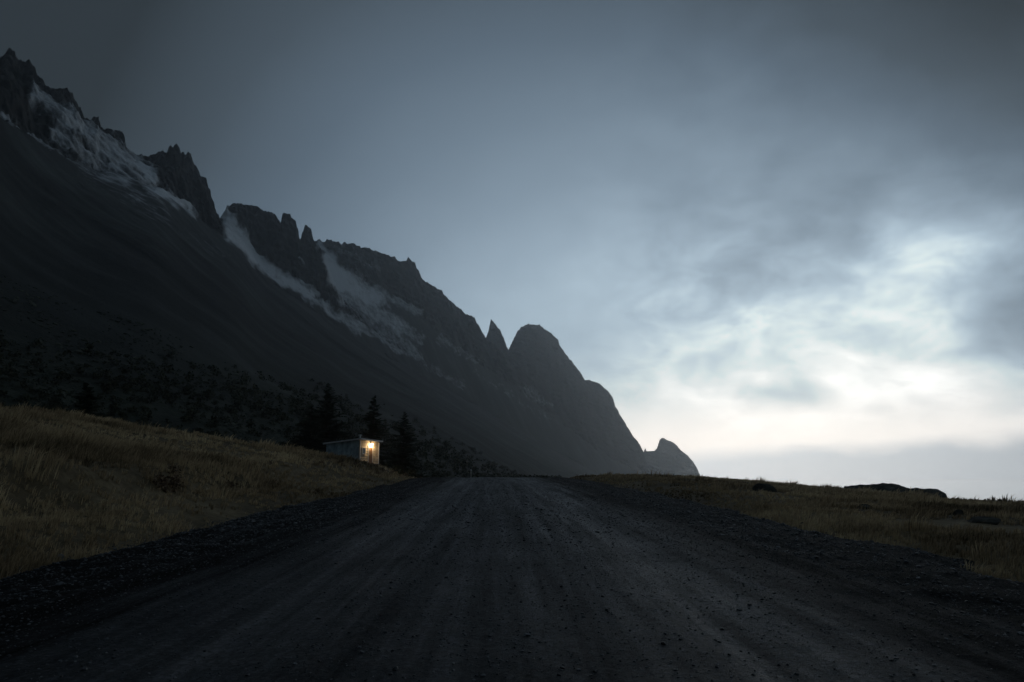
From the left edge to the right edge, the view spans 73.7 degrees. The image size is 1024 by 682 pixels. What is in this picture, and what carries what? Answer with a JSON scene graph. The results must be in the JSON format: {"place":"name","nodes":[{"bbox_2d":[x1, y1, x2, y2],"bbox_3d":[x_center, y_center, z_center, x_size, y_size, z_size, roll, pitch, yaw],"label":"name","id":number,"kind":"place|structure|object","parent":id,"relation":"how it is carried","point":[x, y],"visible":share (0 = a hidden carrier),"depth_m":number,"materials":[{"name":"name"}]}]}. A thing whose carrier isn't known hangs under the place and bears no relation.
{"place":"outdoors","nodes":[
{"label":"outdoors","id":0,"kind":"place"},
{"bbox_2d":[0,48,602,477],"bbox_3d":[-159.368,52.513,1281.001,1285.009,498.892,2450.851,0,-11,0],"label":"mountain","id":1,"kind":"structure","parent":0,"point":[94,216],"depth_m":421.73,"materials":[{"name":"grey stone"}]},
{"bbox_2d":[0,274,491,476],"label":"rubble","id":2,"kind":"object","parent":1,"relation":"on","point":[17,383],"visible":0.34,"depth_m":165.80,"materials":[{"name":"stone"}]},
{"bbox_2d":[220,203,515,424],"bbox_3d":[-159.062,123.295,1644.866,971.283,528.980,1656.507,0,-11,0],"label":"mountain crag","id":3,"kind":"structure","parent":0,"point":[284,255],"depth_m":1203.67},
{"bbox_2d":[315,239,650,474],"bbox_3d":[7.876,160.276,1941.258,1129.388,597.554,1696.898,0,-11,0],"label":"mountain ridge","id":4,"kind":"structure","parent":0,"point":[437,334],"depth_m":1652.21,"materials":[{"name":"grey stone"}]},
{"bbox_2d":[0,477,1023,681],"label":"road","id":5,"kind":"structure","parent":0,"point":[853,656],"depth_m":5.55,"materials":[{"name":"grey gravel"}]},
{"bbox_2d":[0,401,1023,582],"bbox_3d":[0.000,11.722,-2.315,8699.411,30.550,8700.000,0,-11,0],"label":"ground","id":6,"kind":"structure","parent":0,"point":[65,486],"depth_m":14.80,"materials":[{"name":"plant"}]},
{"bbox_2d":[61,383,110,417],"bbox_3d":[-30.802,5.223,49.149,3.734,4.419,3.527,-5,-12,25],"label":"conifer","id":7,"kind":"object","parent":6,"relation":"on","point":[87,406],"visible":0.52,"depth_m":49.07,"materials":[{"name":"green plant"}]},
{"bbox_2d":[149,444,407,494],"bbox_3d":[-10.954,7.403,39.412,6.113,1.910,46.848,0,-11,0],"label":"heather","id":8,"kind":"object","parent":6,"relation":"on","point":[160,478],"visible":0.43,"depth_m":17.50,"materials":[{"name":"plant"}]},
{"bbox_2d":[0,330,561,477],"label":"scrub","id":9,"kind":"object","parent":6,"relation":"on","point":[299,408],"visible":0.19,"depth_m":160.69,"materials":[{"name":"green plant"}]},
{"bbox_2d":[281,405,328,451],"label":"conifer","id":10,"kind":"object","parent":6,"relation":"on","point":[307,439],"visible":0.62,"depth_m":98.45,"materials":[{"name":"green plant"}]},
{"bbox_2d":[302,383,350,452],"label":"conifer","id":11,"kind":"object","parent":6,"relation":"on","point":[326,415],"visible":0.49,"depth_m":107.12,"materials":[{"name":"green plant"}]},
{"bbox_2d":[323,435,382,464],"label":"cabin","id":12,"kind":"object","parent":6,"relation":"on","point":[366,449],"visible":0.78,"depth_m":73.43,"materials":[{"name":"wood"}]},
{"bbox_2d":[369,447,372,462],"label":"door","id":13,"kind":"structure","parent":12,"relation":"in","point":[370,448],"depth_m":73.90,"materials":[{"name":"metal"}]},
{"bbox_2d":[357,395,398,466],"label":"conifer","id":14,"kind":"object","parent":6,"relation":"on","point":[373,428],"visible":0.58,"depth_m":95.15,"materials":[{"name":"green plant"}]},
{"bbox_2d":[385,412,432,476],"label":"conifer","id":15,"kind":"object","parent":6,"relation":"on","point":[403,450],"visible":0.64,"depth_m":112.12,"materials":[{"name":"green plant"}]},
{"bbox_2d":[752,483,776,491],"bbox_3d":[9.702,5.730,26.228,0.901,0.524,0.537,-5,-12,23],"label":"boulder","id":16,"kind":"object","parent":6,"relation":"on","point":[764,487],"visible":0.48,"depth_m":26.11,"materials":[{"name":"grey stone"}]},
{"bbox_2d":[844,483,908,491],"bbox_3d":[24.979,10.256,46.721,4.503,1.108,3.200,-6,-13,27],"label":"rock outcrop","id":17,"kind":"object","parent":6,"relation":"on","point":[887,487],"visible":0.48,"depth_m":46.05,"materials":[{"name":"grey stone"}]},
{"bbox_2d":[898,488,946,497],"bbox_3d":[25.785,9.704,42.911,2.869,0.940,3.000,-6,-13,30],"label":"rock outcrop","id":18,"kind":"object","parent":6,"relation":"on","point":[939,493],"visible":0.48,"depth_m":42.35,"materials":[{"name":"grey stone"}]},
{"bbox_2d":[953,509,963,514],"bbox_3d":[10.958,4.252,16.761,0.237,0.244,0.148,-10,-15,41],"label":"boulder","id":19,"kind":"object","parent":6,"relation":"on","point":[957,511],"visible":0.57,"depth_m":16.73,"materials":[{"name":"grey stone"}]},
{"bbox_2d":[967,516,1000,524],"bbox_3d":[9.672,3.714,13.994,0.614,0.224,0.426,-4,-12,17],"label":"boulder","id":20,"kind":"object","parent":6,"relation":"on","point":[986,520],"visible":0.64,"depth_m":13.87,"materials":[{"name":"grey stone"}]},
{"bbox_2d":[0,0,1023,478],"label":"sky","id":21,"kind":"structure","parent":0,"point":[783,238],"materials":[{"name":"grey"}]},
{"bbox_2d":[486,319,653,474],"bbox_3d":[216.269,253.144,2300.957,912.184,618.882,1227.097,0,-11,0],"label":"headland","id":22,"kind":"structure","parent":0,"point":[537,354],"depth_m":2332.89,"materials":[{"name":"grey stone"}]},
{"bbox_2d":[644,438,699,475],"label":"sea stack","id":23,"kind":"object","parent":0,"point":[666,456],"visible":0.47,"depth_m":2927.80,"materials":[{"name":"grey stone"}]},
{"bbox_2d":[729,478,1023,500],"bbox_3d":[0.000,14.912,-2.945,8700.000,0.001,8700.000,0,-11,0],"label":"sea","id":24,"kind":"structure","parent":0,"point":[982,489],"depth_m":1219.55,"materials":[{"name":"grey liquid"}]}
]}

